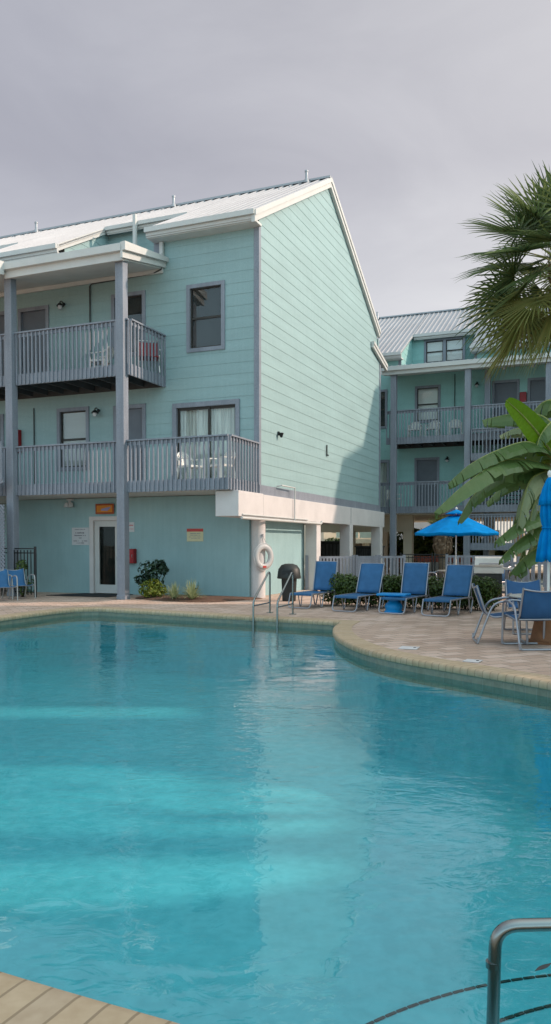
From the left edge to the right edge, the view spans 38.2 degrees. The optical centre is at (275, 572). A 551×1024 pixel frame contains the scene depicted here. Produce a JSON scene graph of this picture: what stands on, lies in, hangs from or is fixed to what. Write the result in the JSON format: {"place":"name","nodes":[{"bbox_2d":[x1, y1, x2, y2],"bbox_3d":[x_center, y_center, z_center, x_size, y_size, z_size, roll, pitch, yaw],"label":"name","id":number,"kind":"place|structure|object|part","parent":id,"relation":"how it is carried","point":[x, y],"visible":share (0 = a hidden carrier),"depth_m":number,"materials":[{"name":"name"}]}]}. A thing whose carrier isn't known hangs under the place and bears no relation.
{"place":"outdoors","nodes":[
{"label":"outdoors","id":0,"kind":"place"},
{"bbox_2d":[0,615,549,812],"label":"pool water","id":1,"kind":"structure","parent":0,"point":[137,625],"depth_m":13.29,"materials":[{"name":"blue liquid"}]},
{"bbox_2d":[0,664,550,1023],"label":"pool floor","id":2,"kind":"structure","parent":0,"point":[303,866],"depth_m":6.96,"materials":[{"name":"paint"}]},
{"bbox_2d":[0,621,550,803],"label":"pool wall","id":3,"kind":"structure","parent":2,"relation":"on","point":[503,751],"depth_m":10.29,"materials":[{"name":"paint"}]},
{"bbox_2d":[0,612,550,709],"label":"pool tile band","id":4,"kind":"object","parent":3,"relation":"attached to","point":[522,694],"visible":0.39,"depth_m":10.08,"materials":[{"name":"blue tile"}]},
{"bbox_2d":[366,974,550,1023],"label":"pool step","id":5,"kind":"object","parent":2,"relation":"on","point":[468,1005],"visible":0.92,"depth_m":3.38,"materials":[{"name":"paint"}]},
{"bbox_2d":[499,1004,550,1023],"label":"pool step","id":6,"kind":"object","parent":5,"relation":"on","point":[539,1015],"visible":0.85,"depth_m":3.02,"materials":[{"name":"paint"}]},
{"bbox_2d":[486,918,550,1023],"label":"step handrail","id":7,"kind":"object","parent":6,"relation":"attached to","point":[502,931],"visible":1,"depth_m":2.53,"materials":[{"name":"metal"}]},
{"bbox_2d":[0,587,550,675],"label":"pool deck","id":8,"kind":"structure","parent":0,"point":[449,637],"depth_m":15.04,"materials":[{"name":"beige concrete"}]},
{"bbox_2d":[0,569,17,600],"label":"pool chair","id":9,"kind":"object","parent":8,"relation":"on","point":[4,579],"visible":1,"depth_m":20.85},
{"bbox_2d":[2,568,35,598],"bbox_3d":[-6.889,0.298,21.358,0.653,0.796,0.764,-2,3,-40],"label":"pool chair","id":10,"kind":"object","parent":8,"relation":"on","point":[20,575],"visible":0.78,"depth_m":21.57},
{"bbox_2d":[1,546,36,596],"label":"metal gate","id":11,"kind":"structure","parent":8,"relation":"on","point":[35,558],"depth_m":22.01,"materials":[{"name":"black metal"}]},
{"bbox_2d":[15,560,33,596],"bbox_3d":[-6.964,0.174,22.001,0.678,1.068,0.433,0,2,0],"label":"shrub","id":12,"kind":"object","parent":8,"relation":"on","point":[22,565],"visible":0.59,"depth_m":21.97,"materials":[{"name":"green plant"}]},
{"bbox_2d":[46,593,132,596],"bbox_3d":[-5.318,0.643,22.833,2.100,0.014,1.240,1,2,22],"label":"door mat","id":13,"kind":"object","parent":8,"relation":"on","point":[93,595],"depth_m":22.58,"materials":[{"name":"rubber"}]},
{"bbox_2d":[136,594,262,601],"bbox_3d":[-2.314,0.665,21.369,3.583,0.083,2.229,1,2,26],"label":"planting bed","id":14,"kind":"object","parent":8,"relation":"on","point":[210,598],"visible":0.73,"depth_m":20.73,"materials":[{"name":"brown soil"}]},
{"bbox_2d":[134,559,168,588],"bbox_3d":[-3.389,0.150,21.716,1.025,1.038,0.655,0,2,0],"label":"shrub","id":15,"kind":"object","parent":14,"relation":"on","point":[160,567],"visible":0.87,"depth_m":21.65,"materials":[{"name":"green plant"}]},
{"bbox_2d":[138,578,166,596],"bbox_3d":[-3.258,0.422,21.188,0.792,0.535,0.532,0,2,0],"label":"shrub","id":16,"kind":"object","parent":14,"relation":"on","point":[153,590],"visible":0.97,"depth_m":21.12,"materials":[{"name":"green plant"}]},
{"bbox_2d":[162,581,183,598],"bbox_3d":[-2.612,0.446,20.589,0.813,0.469,0.800,0,2,0],"label":"grass tuft","id":17,"kind":"object","parent":14,"relation":"on","point":[173,592],"visible":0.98,"depth_m":20.54,"materials":[{"name":"green plant"}]},
{"bbox_2d":[177,579,207,598],"bbox_3d":[-2.126,0.411,20.408,0.976,0.560,0.951,-1,2,-20],"label":"grass tuft","id":18,"kind":"object","parent":14,"relation":"on","point":[191,592],"visible":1,"depth_m":20.32,"materials":[{"name":"green plant"}]},
{"bbox_2d":[252,571,272,642],"bbox_3d":[-0.274,0.743,16.489,0.150,1.504,1.096,1,2,19],"label":"pool handrail","id":19,"kind":"object","parent":8,"relation":"attached to","point":[259,589],"visible":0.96,"depth_m":16.50,"materials":[{"name":"metal"}]},
{"bbox_2d":[0,607,550,1023],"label":"pool coping","id":20,"kind":"object","parent":8,"relation":"on","point":[24,1001],"visible":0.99,"depth_m":8.61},
{"bbox_2d":[276,572,295,648],"bbox_3d":[0.206,0.755,16.139,0.150,1.504,1.096,1,2,19],"label":"pool handrail","id":21,"kind":"object","parent":8,"relation":"attached to","point":[281,593],"visible":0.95,"depth_m":16.16,"materials":[{"name":"metal"}]},
{"bbox_2d":[277,564,300,600],"bbox_3d":[0.350,0.252,20.521,0.620,0.965,0.620,0,2,11],"label":"litter bin","id":22,"kind":"object","parent":8,"relation":"on","point":[285,571],"visible":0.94,"depth_m":20.34,"materials":[{"name":"plastic"}]},
{"bbox_2d":[288,561,338,608],"bbox_3d":[0.902,0.267,18.593,0.622,1.069,1.362,1,2,34],"label":"sun lounger","id":23,"kind":"object","parent":8,"relation":"on","point":[324,571],"visible":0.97,"depth_m":18.94,"materials":[{"name":"blue fabric"}]},
{"bbox_2d":[305,555,354,589],"bbox_3d":[1.775,-0.007,25.840,1.760,1.110,0.115,-1,2,-20],"label":"picket fence","id":24,"kind":"object","parent":8,"relation":"on","point":[351,563],"visible":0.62,"depth_m":25.91,"materials":[{"name":"white wood"}]},
{"bbox_2d":[332,562,384,611],"bbox_3d":[1.848,0.313,17.682,0.622,1.040,1.382,1,2,34],"label":"sun lounger","id":25,"kind":"object","parent":8,"relation":"on","point":[370,577],"visible":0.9,"depth_m":18.05,"materials":[{"name":"blue fabric"}]},
{"bbox_2d":[355,555,377,576],"bbox_3d":[3.005,-0.022,26.290,0.849,1.110,0.115,-1,2,-20],"label":"picket fence","id":26,"kind":"object","parent":8,"relation":"on","point":[365,559],"visible":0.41,"depth_m":26.18,"materials":[{"name":"white wood"}]},
{"bbox_2d":[378,555,405,576],"bbox_3d":[3.885,-0.034,26.615,1.035,1.110,0.114,-1,2,-19],"label":"picket fence","id":27,"kind":"object","parent":8,"relation":"on","point":[391,557],"visible":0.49,"depth_m":26.58,"materials":[{"name":"white wood"}]},
{"bbox_2d":[376,592,410,612],"bbox_3d":[2.520,0.650,16.983,0.660,0.415,0.410,1,2,28],"label":"side table","id":28,"kind":"object","parent":8,"relation":"on","point":[393,606],"visible":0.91,"depth_m":16.85,"materials":[{"name":"plastic"}]},
{"bbox_2d":[378,562,430,614],"bbox_3d":[2.782,0.320,17.123,0.622,1.064,1.362,1,2,34],"label":"sun lounger","id":29,"kind":"object","parent":8,"relation":"on","point":[414,578],"visible":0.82,"depth_m":17.47,"materials":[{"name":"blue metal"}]},
{"bbox_2d":[398,646,419,649],"bbox_3d":[1.870,1.052,11.143,0.260,0.016,0.260,1,2,20],"label":"skimmer lid","id":30,"kind":"object","parent":8,"relation":"on","point":[409,647],"visible":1,"depth_m":11.13,"materials":[{"name":"white plastic"}]},
{"bbox_2d":[320,572,502,610],"bbox_3d":[2.959,0.408,18.333,4.383,0.814,1.064,1,2,24],"label":"hedge","id":31,"kind":"object","parent":8,"relation":"on","point":[489,588],"visible":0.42,"depth_m":18.10,"materials":[{"name":"green plant"}]},
{"bbox_2d":[429,571,443,580],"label":"sling chair","id":32,"kind":"object","parent":8,"relation":"on","point":[436,574],"visible":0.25,"depth_m":23.52,"materials":[{"name":"silver metal"}]},
{"bbox_2d":[421,564,473,616],"bbox_3d":[3.594,0.355,16.593,0.622,1.031,1.405,1,2,34],"label":"sun lounger","id":33,"kind":"object","parent":8,"relation":"on","point":[457,580],"visible":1,"depth_m":16.95,"materials":[{"name":"blue fabric"}]},
{"bbox_2d":[463,659,482,662],"bbox_3d":[2.450,1.095,9.894,0.200,0.016,0.200,1,2,30],"label":"skimmer lid","id":34,"kind":"object","parent":8,"relation":"on","point":[472,660],"visible":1,"depth_m":9.87,"materials":[{"name":"white plastic"}]},
{"bbox_2d":[434,397,550,579],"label":"banana plant","id":35,"kind":"object","parent":8,"relation":"on","point":[503,473],"visible":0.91,"depth_m":14.49,"materials":[{"name":"green plant"}]},
{"bbox_2d":[474,556,513,599],"bbox_3d":[5.642,0.140,21.087,1.700,1.128,0.584,1,2,14],"label":"barbecue","id":36,"kind":"object","parent":8,"relation":"on","point":[488,566],"visible":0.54,"depth_m":20.87,"materials":[{"name":"metal"}]},
{"bbox_2d":[450,162,550,382],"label":"palm tree","id":37,"kind":"object","parent":8,"relation":"on","point":[532,224],"visible":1,"depth_m":16.49,"materials":[{"name":"green plant"}]},
{"bbox_2d":[472,583,528,644],"bbox_3d":[3.315,0.605,11.835,0.764,0.865,0.653,0,2,8],"label":"sling chair","id":38,"kind":"object","parent":8,"relation":"on","point":[483,607],"visible":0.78,"depth_m":11.81,"materials":[{"name":"silver metal"}]},
{"bbox_2d":[495,566,510,596],"bbox_3d":[6.076,0.244,22.184,0.653,0.865,0.764,-1,2,-35],"label":"sling chair","id":39,"kind":"object","parent":8,"relation":"on","point":[503,577],"visible":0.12,"depth_m":22.04,"materials":[{"name":"silver metal"}]},
{"bbox_2d":[473,560,550,595],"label":"picket fence","id":40,"kind":"object","parent":8,"relation":"on","point":[513,564],"visible":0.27,"depth_m":21.36,"materials":[{"name":"white wood"}]},
{"bbox_2d":[504,579,540,634],"bbox_3d":[4.153,0.560,13.123,0.653,0.865,0.764,0,2,4],"label":"sling chair","id":41,"kind":"object","parent":8,"relation":"on","point":[514,587],"visible":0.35,"depth_m":13.41,"materials":[{"name":"blue fabric"}]},
{"bbox_2d":[501,588,550,650],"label":"sling chair","id":42,"kind":"object","parent":8,"relation":"on","point":[535,605],"visible":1,"depth_m":10.94,"materials":[{"name":"blue fabric"}]},
{"bbox_2d":[509,593,550,644],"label":"patio table","id":43,"kind":"object","parent":8,"relation":"on","point":[537,633],"visible":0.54,"depth_m":11.63,"materials":[{"name":"wood"}]},
{"bbox_2d":[535,470,550,590],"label":"patio umbrella","id":44,"kind":"object","parent":43,"relation":"in","point":[543,552],"visible":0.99,"depth_m":11.66,"materials":[{"name":"blue fabric"}]},
{"bbox_2d":[516,556,550,586],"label":"picket fence","id":45,"kind":"object","parent":8,"relation":"on","point":[518,557],"visible":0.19,"depth_m":26.20,"materials":[{"name":"white wood"}]},
{"bbox_2d":[0,0,550,625],"label":"sky","id":46,"kind":"structure","parent":0,"point":[415,111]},
{"bbox_2d":[321,541,339,571],"bbox_3d":[2.300,-0.502,33.003,1.580,1.600,1.000,1,2,20],"label":"equipment crate","id":47,"kind":"object","parent":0,"point":[330,548],"visible":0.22,"depth_m":32.50,"materials":[{"name":"plastic"}]},
{"bbox_2d":[304,525,389,562],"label":"beach house","id":48,"kind":"structure","parent":0,"point":[363,538],"depth_m":59.77,"materials":[{"name":"beige paint"}]},
{"bbox_2d":[304,563,542,586],"bbox_3d":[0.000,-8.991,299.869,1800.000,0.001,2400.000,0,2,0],"label":"ground","id":49,"kind":"structure","parent":0,"point":[536,573],"depth_m":38.26,"materials":[{"name":"beige concrete"}]},
{"bbox_2d":[0,170,387,599],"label":"apartment building","id":50,"kind":"structure","parent":49,"relation":"on","point":[252,312],"depth_m":22.73,"materials":[{"name":"green wood"}]},
{"bbox_2d":[0,414,3,484],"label":"door","id":51,"kind":"structure","parent":50,"relation":"in","point":[1,415],"depth_m":24.73,"materials":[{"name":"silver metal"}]},
{"bbox_2d":[0,311,4,375],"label":"door","id":52,"kind":"structure","parent":50,"relation":"in","point":[2,331],"depth_m":24.73,"materials":[{"name":"silver metal"}]},
{"bbox_2d":[18,430,21,452],"bbox_3d":[-7.985,-4.026,24.466,0.300,0.700,0.213,1,2,22],"label":"extinguisher cabinet","id":53,"kind":"object","parent":50,"relation":"attached to","point":[19,438],"visible":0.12,"depth_m":24.41,"materials":[{"name":"red metal"}]},
{"bbox_2d":[18,305,49,373],"bbox_3d":[-7.323,-6.816,24.253,1.150,2.470,0.165,1,2,22],"label":"door","id":54,"kind":"structure","parent":50,"relation":"in","point":[37,317],"depth_m":24.26,"materials":[{"name":"silver metal"}]},
{"bbox_2d":[56,301,64,308],"bbox_3d":[-6.357,-7.914,23.583,0.230,0.273,0.295,1,2,22],"label":"wall lamp","id":55,"kind":"object","parent":50,"relation":"attached to","point":[59,305],"visible":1,"depth_m":23.51,"materials":[{"name":"black metal"}]},
{"bbox_2d":[64,499,73,506],"bbox_3d":[-6.147,-2.067,23.744,0.320,0.245,0.215,1,2,22],"label":"flood light","id":56,"kind":"object","parent":50,"relation":"attached to","point":[69,504],"visible":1,"depth_m":23.70,"materials":[{"name":"white metal"}]},
{"bbox_2d":[56,406,89,470],"bbox_3d":[-6.010,-3.978,23.812,1.150,1.870,0.180,1,2,22],"label":"window","id":57,"kind":"structure","parent":50,"relation":"in","point":[73,422],"depth_m":23.85,"materials":[{"name":"grey glass"}]},
{"bbox_2d":[72,527,88,544],"bbox_3d":[-5.826,-1.081,23.784,0.610,0.520,0.016,1,2,22],"label":"notice sign","id":58,"kind":"object","parent":50,"relation":"attached to","point":[80,536],"visible":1,"depth_m":23.77,"materials":[{"name":"white plastic"}]},
{"bbox_2d":[91,408,99,415],"bbox_3d":[-5.248,-4.680,23.237,0.230,0.273,0.295,1,2,22],"label":"wall lamp","id":59,"kind":"object","parent":50,"relation":"attached to","point":[94,412],"visible":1,"depth_m":23.16,"materials":[{"name":"black metal"}]},
{"bbox_2d":[88,346,113,365],"bbox_3d":[-4.892,-5.946,22.488,0.592,0.829,0.592,0,2,12],"label":"plastic chair","id":60,"kind":"object","parent":50,"relation":"on","point":[104,360],"visible":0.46,"depth_m":22.39,"materials":[{"name":"white plastic"}]},
{"bbox_2d":[89,516,116,592],"bbox_3d":[-4.950,-0.510,23.501,1.160,2.280,0.190,1,2,22],"label":"entrance door","id":61,"kind":"structure","parent":50,"relation":"in","point":[102,529],"depth_m":23.58,"materials":[{"name":"white metal"}]},
{"bbox_2d":[95,504,113,513],"bbox_3d":[-5.013,-1.866,23.353,0.640,0.300,0.024,1,2,22],"label":"door sign","id":62,"kind":"object","parent":50,"relation":"attached to","point":[104,508],"visible":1,"depth_m":23.34,"materials":[{"name":"orange wood"}]},
{"bbox_2d":[111,290,145,357],"bbox_3d":[-4.204,-7.130,22.956,1.140,1.810,0.180,1,2,22],"label":"door","id":63,"kind":"structure","parent":50,"relation":"in","point":[136,299],"depth_m":22.90,"materials":[{"name":"grey metal"}]},
{"bbox_2d":[113,403,145,480],"bbox_3d":[-4.190,-3.667,23.068,1.090,2.340,0.165,1,2,22],"label":"door","id":64,"kind":"structure","parent":50,"relation":"in","point":[136,412],"depth_m":23.00,"materials":[{"name":"silver metal"}]},
{"bbox_2d":[129,522,133,531],"bbox_3d":[-4.195,-1.317,23.102,0.240,0.280,0.016,1,2,23],"label":"notice","id":65,"kind":"object","parent":50,"relation":"attached to","point":[131,526],"visible":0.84,"depth_m":23.09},
{"bbox_2d":[129,549,136,562],"bbox_3d":[-4.195,-0.474,23.024,0.300,0.420,0.213,1,2,22],"label":"extinguisher cabinet","id":66,"kind":"object","parent":50,"relation":"attached to","point":[132,555],"visible":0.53,"depth_m":22.94,"materials":[{"name":"red metal"}]},
{"bbox_3d":[-4.225,-0.471,22.953,0.200,0.300,0.006,1,2,22],"label":"door panel","id":67,"kind":"part","parent":66,"relation":"part of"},
{"bbox_2d":[139,340,159,372],"bbox_3d":[-3.544,-6.030,22.209,0.631,1.024,0.696,0,2,-12],"label":"folding chair","id":68,"kind":"object","parent":50,"relation":"on","point":[157,356],"visible":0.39,"depth_m":22.42,"materials":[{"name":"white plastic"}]},
{"bbox_2d":[177,452,202,478],"bbox_3d":[-2.309,-2.835,21.370,0.592,0.829,0.592,2,3,37],"label":"plastic chair","id":69,"kind":"object","parent":50,"relation":"on","point":[187,463],"visible":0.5,"depth_m":21.36,"materials":[{"name":"white plastic"}]},
{"bbox_2d":[187,529,202,540],"bbox_3d":[-2.254,-1.049,22.308,0.520,0.360,0.016,1,2,22],"label":"pool rules sign","id":70,"kind":"object","parent":50,"relation":"attached to","point":[194,534],"visible":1,"depth_m":22.30,"materials":[{"name":"yellow plastic"}]},
{"bbox_2d":[186,280,224,352],"bbox_3d":[-1.902,-7.042,22.008,1.180,1.860,0.180,1,2,22],"label":"window","id":71,"kind":"structure","parent":50,"relation":"in","point":[205,302],"depth_m":22.05,"materials":[{"name":"grey glass"}]},
{"bbox_2d":[172,399,239,478],"bbox_3d":[-1.890,-3.601,22.185,2.080,2.270,0.305,1,2,22],"label":"sliding door","id":72,"kind":"structure","parent":50,"relation":"in","point":[214,417],"depth_m":22.23,"materials":[{"name":"glass"}]},
{"bbox_2d":[207,451,234,477],"bbox_3d":[-1.400,-2.824,21.076,0.592,0.829,0.592,-2,3,-43],"label":"plastic chair","id":73,"kind":"object","parent":50,"relation":"on","point":[225,461],"visible":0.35,"depth_m":21.00,"materials":[{"name":"white plastic"}]},
{"bbox_2d":[253,534,273,570],"bbox_3d":[-0.330,-0.548,21.687,0.688,0.999,0.150,-2,3,-38],"label":"life ring","id":74,"kind":"object","parent":50,"relation":"attached to","point":[260,547],"visible":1,"depth_m":21.65,"materials":[{"name":"plastic"}]},
{"bbox_2d":[325,537,339,540],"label":"shrub","id":75,"kind":"object","parent":49,"relation":"on","point":[331,539],"visible":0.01,"depth_m":49.81,"materials":[{"name":"green plant"}]},
{"bbox_2d":[354,546,384,555],"bbox_3d":[3.980,-0.423,33.606,1.080,1.400,1.000,1,2,20],"label":"equipment crate","id":76,"kind":"object","parent":49,"relation":"on","point":[363,550],"visible":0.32,"depth_m":33.22,"materials":[{"name":"plastic"}]},
{"bbox_2d":[385,553,427,574],"bbox_3d":[6.362,-0.472,38.057,3.167,1.188,2.547,0,2,0],"label":"metal fence","id":77,"kind":"object","parent":49,"relation":"on","point":[402,565],"visible":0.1,"depth_m":37.90,"materials":[{"name":"grey metal"}]},
{"bbox_2d":[388,528,433,565],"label":"shrub","id":78,"kind":"object","parent":49,"relation":"on","point":[400,544],"visible":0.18,"depth_m":43.52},
{"bbox_2d":[400,553,432,576],"bbox_3d":[5.324,-0.171,30.105,1.225,1.140,0.073,0,2,10],"label":"metal fence","id":79,"kind":"object","parent":49,"relation":"on","point":[420,557],"visible":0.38,"depth_m":30.03,"materials":[{"name":"grey metal"}]},
{"bbox_2d":[399,556,474,572],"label":"picket fence","id":80,"kind":"object","parent":49,"relation":"on","point":[422,560],"depth_m":41.03,"materials":[{"name":"grey wood"}]},
{"bbox_2d":[426,515,452,577],"bbox_3d":[6.791,-1.006,32.136,1.619,2.669,1.530,0,2,0],"label":"thatch palm","id":81,"kind":"object","parent":49,"relation":"on","point":[442,544],"visible":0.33,"depth_m":31.94,"materials":[{"name":"brown plant"}]},
{"bbox_2d":[434,553,446,576],"bbox_3d":[6.208,-0.166,29.956,0.492,1.140,0.074,0,2,13],"label":"metal fence","id":82,"kind":"object","parent":49,"relation":"on","point":[438,557],"visible":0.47,"depth_m":29.95,"materials":[{"name":"grey metal"}]},
{"bbox_2d":[414,536,482,555],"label":"shrub","id":83,"kind":"object","parent":49,"relation":"on","point":[417,549],"visible":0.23,"depth_m":43.42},
{"bbox_2d":[445,554,513,584],"bbox_3d":[7.050,-0.069,27.614,2.295,1.110,0.111,1,2,16],"label":"picket fence","id":84,"kind":"object","parent":49,"relation":"on","point":[462,556],"visible":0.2,"depth_m":27.71,"materials":[{"name":"white wood"}]},
{"bbox_2d":[480,536,514,564],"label":"shrub","id":85,"kind":"object","parent":49,"relation":"on","point":[500,552],"visible":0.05,"depth_m":44.75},
{"bbox_2d":[321,305,550,575],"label":"apartment building","id":86,"kind":"structure","parent":0,"point":[433,372],"depth_m":35.74,"materials":[{"name":"teal"}]},
{"bbox_2d":[381,389,386,428],"bbox_3d":[4.583,-7.606,37.279,1.360,1.800,0.180,1,2,22],"label":"window","id":87,"kind":"structure","parent":86,"relation":"in","point":[383,392],"depth_m":37.12,"materials":[{"name":"grey glass"}]},
{"bbox_2d":[380,460,389,506],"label":"sliding door","id":88,"kind":"structure","parent":86,"relation":"in","point":[384,464],"depth_m":37.28,"materials":[{"name":"grey glass"}]},
{"bbox_2d":[386,490,401,505],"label":"plastic chair","id":89,"kind":"object","parent":86,"relation":"on","point":[389,497],"visible":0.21,"depth_m":36.09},
{"bbox_2d":[408,422,421,436],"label":"plastic chair","id":90,"kind":"object","parent":86,"relation":"on","point":[414,428],"visible":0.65,"depth_m":35.79,"materials":[{"name":"white plastic"}]},
{"bbox_2d":[414,457,439,505],"bbox_3d":[6.930,-4.104,36.429,1.140,2.280,0.165,1,2,22],"label":"door","id":91,"kind":"structure","parent":86,"relation":"in","point":[425,469],"depth_m":36.43,"materials":[{"name":"silver metal"}]},
{"bbox_2d":[415,384,440,422],"bbox_3d":[6.944,-7.662,36.301,1.170,1.680,0.180,1,2,22],"label":"window","id":92,"kind":"structure","parent":86,"relation":"in","point":[429,396],"depth_m":36.32,"materials":[{"name":"grey glass"}]},
{"bbox_2d":[424,421,440,435],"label":"plastic chair","id":93,"kind":"object","parent":86,"relation":"on","point":[434,427],"visible":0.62,"depth_m":35.40,"materials":[{"name":"white plastic"}]},
{"bbox_2d":[424,336,464,362],"bbox_3d":[8.113,-10.625,38.205,1.960,1.210,0.180,1,2,22],"label":"window","id":94,"kind":"structure","parent":86,"relation":"in","point":[439,349],"depth_m":38.17,"materials":[{"name":"white glass"}]},
{"bbox_2d":[449,419,462,434],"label":"plastic chair","id":95,"kind":"object","parent":86,"relation":"on","point":[455,425],"visible":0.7,"depth_m":35.12,"materials":[{"name":"white plastic"}]},
{"bbox_2d":[491,379,519,432],"bbox_3d":[10.112,-7.196,35.006,1.170,2.480,0.165,1,2,22],"label":"door","id":96,"kind":"structure","parent":86,"relation":"in","point":[502,390],"depth_m":35.02,"materials":[{"name":"silver metal"}]},
{"bbox_2d":[520,392,526,401],"bbox_3d":[10.746,-7.421,34.578,0.280,0.800,0.213,1,2,22],"label":"extinguisher cabinet","id":97,"kind":"object","parent":86,"relation":"attached to","point":[523,396],"visible":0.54,"depth_m":34.50,"materials":[{"name":"red metal"}]},
{"bbox_3d":[10.717,-7.419,34.507,0.180,0.680,0.006,1,2,22],"label":"door panel","id":98,"kind":"part","parent":97,"relation":"part of","materials":[{"name":"red metal"}]},
{"bbox_2d":[527,377,545,413],"bbox_3d":[11.496,-7.176,34.435,1.160,2.480,0.165,1,2,22],"label":"door","id":99,"kind":"structure","parent":86,"relation":"in","point":[536,387],"depth_m":34.49,"materials":[{"name":"silver metal"}]},
{"bbox_2d":[397,521,542,565],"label":"beach house","id":100,"kind":"structure","parent":0,"point":[419,525],"depth_m":52.97,"materials":[{"name":"white concrete"}]},
{"bbox_2d":[535,963,550,970],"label":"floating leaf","id":101,"kind":"object","parent":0,"point":[542,967],"visible":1,"depth_m":3.04,"materials":[{"name":"brown plant"}]},
{"bbox_3d":[5.300,0.283,23.424,1.100,0.700,1.100,0,2,0],"label":"patio table","id":102,"kind":"object","parent":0,"visible":0},
{"bbox_2d":[415,507,498,564],"bbox_3d":[5.300,-0.644,23.392,2.377,2.555,2.377,0,2,11],"label":"patio umbrella","id":103,"kind":"object","parent":102,"relation":"in","point":[448,526],"visible":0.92,"depth_m":22.68,"materials":[{"name":"blue fabric"}]}
]}

